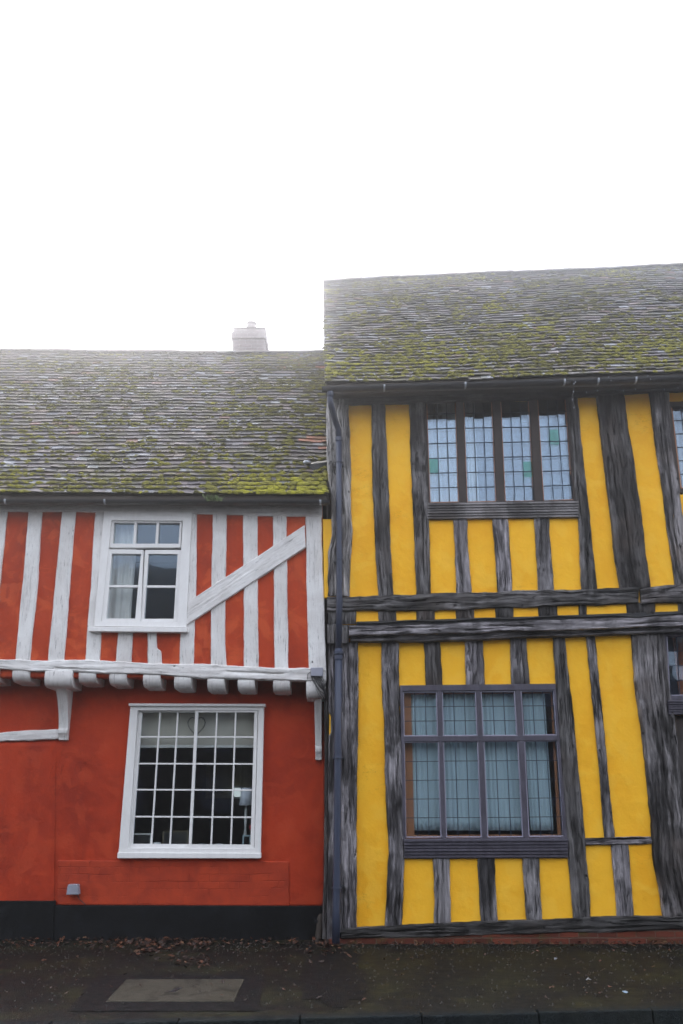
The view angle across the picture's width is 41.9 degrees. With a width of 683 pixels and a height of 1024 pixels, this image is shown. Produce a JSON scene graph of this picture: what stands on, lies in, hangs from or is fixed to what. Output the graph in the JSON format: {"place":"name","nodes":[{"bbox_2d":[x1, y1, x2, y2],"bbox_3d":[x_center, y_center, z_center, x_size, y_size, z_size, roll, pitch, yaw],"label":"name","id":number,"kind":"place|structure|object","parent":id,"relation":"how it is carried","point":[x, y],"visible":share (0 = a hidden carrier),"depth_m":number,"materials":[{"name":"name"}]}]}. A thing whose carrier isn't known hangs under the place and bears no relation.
{"place":"outdoors","nodes":[
{"label":"outdoors","id":0,"kind":"place"},
{"bbox_2d":[0,933,682,1021],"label":"pavement","id":1,"kind":"structure","parent":0,"point":[410,998],"depth_m":8.40,"materials":[{"name":"grey asphalt"}]},
{"bbox_2d":[67,974,265,1010],"bbox_3d":[-1.474,4.121,7.665,1.633,0.001,1.492,0,-18,0],"label":"tarmac patch","id":2,"kind":"object","parent":1,"relation":"on","point":[93,997],"visible":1,"depth_m":7.38,"materials":[{"name":"grey asphalt"}]},
{"bbox_2d":[107,979,243,1001],"bbox_3d":[-1.421,4.145,7.695,1.088,0.042,0.920,0,-18,0],"label":"inspection cover","id":3,"kind":"object","parent":2,"relation":"on","point":[154,990],"visible":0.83,"depth_m":7.66,"materials":[{"name":"concrete"}]},
{"bbox_2d":[314,914,322,941],"bbox_3d":[-0.230,4.855,10.375,0.178,0.326,0.095,0,-18,0],"label":"stub post","id":4,"kind":"object","parent":1,"relation":"on","point":[318,931],"visible":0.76,"depth_m":10.35,"materials":[{"name":"grey wood"}]},
{"bbox_2d":[322,946,331,1002],"bbox_3d":[-0.135,4.415,8.589,0.060,0.001,2.850,0,-18,0],"label":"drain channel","id":5,"kind":"object","parent":1,"relation":"on","point":[329,950],"visible":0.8,"depth_m":9.61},
{"bbox_2d":[300,950,368,1006],"bbox_3d":[-0.075,4.349,8.384,0.630,0.001,2.781,0,-18,0],"label":"damp stain","id":6,"kind":"object","parent":1,"relation":"on","point":[317,978],"visible":0.97,"depth_m":8.14,"materials":[{"name":"grey asphalt"}]},
{"bbox_2d":[0,936,681,1001],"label":"fallen leaves","id":7,"kind":"object","parent":1,"relation":"on","point":[161,942],"visible":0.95,"depth_m":9.94,"materials":[{"name":"brown plant"}]},
{"bbox_2d":[0,941,682,1008],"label":"grit","id":8,"kind":"object","parent":1,"relation":"on","point":[356,965],"visible":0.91,"depth_m":9.52,"materials":[{"name":"stone"}]},
{"bbox_2d":[0,0,682,350],"label":"sky","id":9,"kind":"structure","parent":0,"point":[175,174],"materials":[{"name":"white"}]},
{"label":"road","id":10,"kind":"structure","parent":0,"visible":0},
{"bbox_2d":[0,320,329,939],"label":"red house","id":11,"kind":"structure","parent":10,"relation":"on","point":[229,609],"depth_m":11.30,"materials":[{"name":"paint"}]},
{"bbox_2d":[66,884,84,903],"bbox_3d":[-3.135,4.527,10.543,0.220,0.228,0.100,0,-18,0],"label":"vent cover","id":12,"kind":"object","parent":11,"relation":"attached to","point":[73,889],"visible":1,"depth_m":10.52,"materials":[{"name":"grey plastic"}]},
{"bbox_2d":[108,524,137,617],"bbox_3d":[-2.974,0.766,11.594,0.570,1.723,0.042,0,-18,0],"label":"curtain","id":13,"kind":"object","parent":11,"relation":"hanging from","point":[123,573],"visible":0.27,"depth_m":11.57,"materials":[{"name":"white fabric"}]},
{"bbox_2d":[88,511,191,632],"bbox_3d":[-2.535,0.761,11.403,1.236,1.596,0.190,0,-18,0],"label":"window","id":14,"kind":"structure","parent":11,"relation":"in","point":[103,624],"depth_m":11.38,"materials":[{"name":"white paint"}]},
{"bbox_2d":[133,833,150,843],"bbox_3d":[-2.482,4.066,10.996,0.270,0.190,0.044,0,-18,0],"label":"picture frame","id":15,"kind":"object","parent":11,"relation":"on","point":[142,838],"visible":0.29,"depth_m":11.01,"materials":[{"name":"white paint"}]},
{"bbox_2d":[162,831,188,843],"bbox_3d":[-2.054,4.051,10.997,0.320,0.220,0.037,0,-18,0],"label":"picture frame","id":16,"kind":"object","parent":11,"relation":"on","point":[179,837],"visible":0.59,"depth_m":11.01,"materials":[{"name":"brown paint"}]},
{"bbox_2d":[117,703,265,857],"bbox_3d":[-1.823,3.303,11.017,1.730,1.822,0.200,0,-18,0],"label":"window","id":17,"kind":"structure","parent":11,"relation":"in","point":[127,849],"depth_m":10.95,"materials":[{"name":"white paint"}]},
{"bbox_2d":[187,717,205,733],"bbox_3d":[-1.844,2.734,11.305,0.245,0.273,0.036,0,-18,0],"label":"heart wreath","id":18,"kind":"object","parent":11,"relation":"hanging from","point":[202,726],"visible":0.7,"depth_m":11.31,"materials":[{"name":"brown plant"}]},
{"bbox_2d":[140,713,257,747],"bbox_3d":[-1.838,2.692,11.383,1.745,0.622,0.020,0,-18,0],"label":"roller blind","id":19,"kind":"object","parent":11,"relation":"attached to","point":[226,722],"depth_m":11.36,"materials":[{"name":"white fabric"}]},
{"bbox_2d":[202,494,224,501],"bbox_3d":[-1.637,-0.184,11.397,0.290,0.120,0.134,7,-19,-22],"label":"gutter weed","id":20,"kind":"object","parent":11,"relation":"on","point":[215,498],"visible":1,"depth_m":11.39,"materials":[{"name":"green plant"}]},
{"bbox_2d":[205,765,256,797],"bbox_3d":[-1.467,3.952,13.109,1.000,0.499,0.420,0,-18,0],"label":"wall cabinet","id":21,"kind":"object","parent":11,"relation":"attached to","point":[243,774],"depth_m":12.92,"materials":[{"name":"paint"}]},
{"bbox_2d":[207,765,256,794],"bbox_3d":[-1.452,3.887,12.920,0.970,0.409,0.020,0,-18,0],"label":"door","id":22,"kind":"structure","parent":21,"relation":"in","point":[223,773],"depth_m":12.92,"materials":[{"name":"beige"}]},
{"bbox_2d":[234,786,242,798],"bbox_3d":[-1.484,3.998,12.706,0.152,0.170,0.040,0,-18,0],"label":"rear window","id":23,"kind":"structure","parent":11,"relation":"in","point":[237,794],"depth_m":12.70,"materials":[{"name":"white paint"}]},
{"bbox_2d":[239,788,251,834],"bbox_3d":[-1.196,3.828,11.133,0.180,0.729,0.180,0,-18,0],"label":"table lamp","id":24,"kind":"object","parent":11,"relation":"on","point":[245,798],"visible":0.75,"depth_m":11.14,"materials":[{"name":"white"}]},
{"bbox_2d":[242,835,250,844],"bbox_3d":[-1.171,4.074,10.987,0.125,0.170,0.028,9,-20,-27],"label":"picture frame","id":25,"kind":"object","parent":11,"relation":"on","point":[246,839],"visible":0.54,"depth_m":11.00,"materials":[{"name":"blue paint"}]},
{"bbox_2d":[0,1006,682,1023],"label":"kerb","id":26,"kind":"structure","parent":10,"relation":"on","point":[634,1015],"depth_m":6.85,"materials":[{"name":"concrete"}]},
{"bbox_2d":[321,262,682,943],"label":"yellow house","id":27,"kind":"structure","parent":10,"relation":"on","point":[549,564],"depth_m":11.27,"materials":[{"name":"paint"}]},
{"bbox_2d":[411,694,439,829],"bbox_3d":[1.017,3.033,10.923,0.355,1.642,0.017,0,-18,0],"label":"blind","id":28,"kind":"object","parent":27,"relation":"attached to","point":[420,754],"visible":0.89,"depth_m":10.89,"materials":[{"name":"white fabric"}]},
{"bbox_2d":[427,403,457,501],"bbox_3d":[1.390,-0.880,12.204,0.523,2.154,0.046,0,-18,0],"label":"curtain","id":29,"kind":"object","parent":27,"relation":"hanging from","point":[442,480],"visible":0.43,"depth_m":12.18,"materials":[{"name":"white fabric"}]},
{"bbox_2d":[443,694,479,829],"bbox_3d":[1.456,3.035,10.928,0.436,1.642,0.018,0,-18,0],"label":"blind","id":30,"kind":"object","parent":27,"relation":"attached to","point":[460,770],"visible":0.74,"depth_m":10.90,"materials":[{"name":"white fabric"}]},
{"bbox_2d":[465,403,478,500],"bbox_3d":[1.783,-0.881,12.202,0.129,2.154,0.040,0,-18,0],"label":"curtain","id":31,"kind":"object","parent":27,"relation":"hanging from","point":[471,452],"visible":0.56,"depth_m":12.18,"materials":[{"name":"white fabric"}]},
{"bbox_2d":[400,684,567,858],"bbox_3d":[1.714,3.108,10.775,1.992,2.029,0.220,0,-18,0],"label":"window","id":32,"kind":"structure","parent":27,"relation":"in","point":[442,846],"depth_m":10.72,"materials":[{"name":"grey paint"}]},
{"bbox_2d":[482,694,521,829],"bbox_3d":[1.958,3.033,10.923,0.416,1.642,0.017,0,-18,0],"label":"blind","id":33,"kind":"object","parent":27,"relation":"attached to","point":[491,786],"visible":0.81,"depth_m":10.90,"materials":[{"name":"white fabric"}]},
{"bbox_2d":[425,398,578,519],"bbox_3d":[2.103,-0.758,11.862,1.992,1.824,0.220,0,-18,0],"label":"window","id":34,"kind":"structure","parent":27,"relation":"in","point":[538,507],"depth_m":11.77,"materials":[{"name":"grey wood"}]},
{"bbox_2d":[522,694,553,829],"bbox_3d":[2.406,3.035,10.929,0.279,1.642,0.018,0,-18,0],"label":"blind","id":35,"kind":"object","parent":27,"relation":"attached to","point":[544,802],"visible":0.84,"depth_m":10.90,"materials":[{"name":"white fabric"}]},
{"bbox_2d":[572,375,681,407],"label":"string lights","id":36,"kind":"object","parent":27,"relation":"hanging from","point":[618,387],"visible":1,"depth_m":11.59,"materials":[{"name":"black"}]},
{"bbox_2d":[664,633,682,714],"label":"window","id":37,"kind":"structure","parent":27,"relation":"in","point":[676,702],"depth_m":11.01,"materials":[{"name":"grey paint"}]},
{"bbox_2d":[669,401,682,493],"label":"window","id":38,"kind":"structure","parent":27,"relation":"in","point":[672,405],"depth_m":11.93,"materials":[{"name":"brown wood"}]},
{"bbox_2d":[672,637,682,694],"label":"curtain","id":39,"kind":"object","parent":27,"relation":"hanging from","point":[680,648],"visible":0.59,"depth_m":11.46,"materials":[{"name":"fabric"}]},
{"bbox_2d":[673,409,682,486],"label":"curtain","id":40,"kind":"object","parent":27,"relation":"hanging from","point":[678,424],"visible":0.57,"depth_m":12.26,"materials":[{"name":"white fabric"}]}
]}

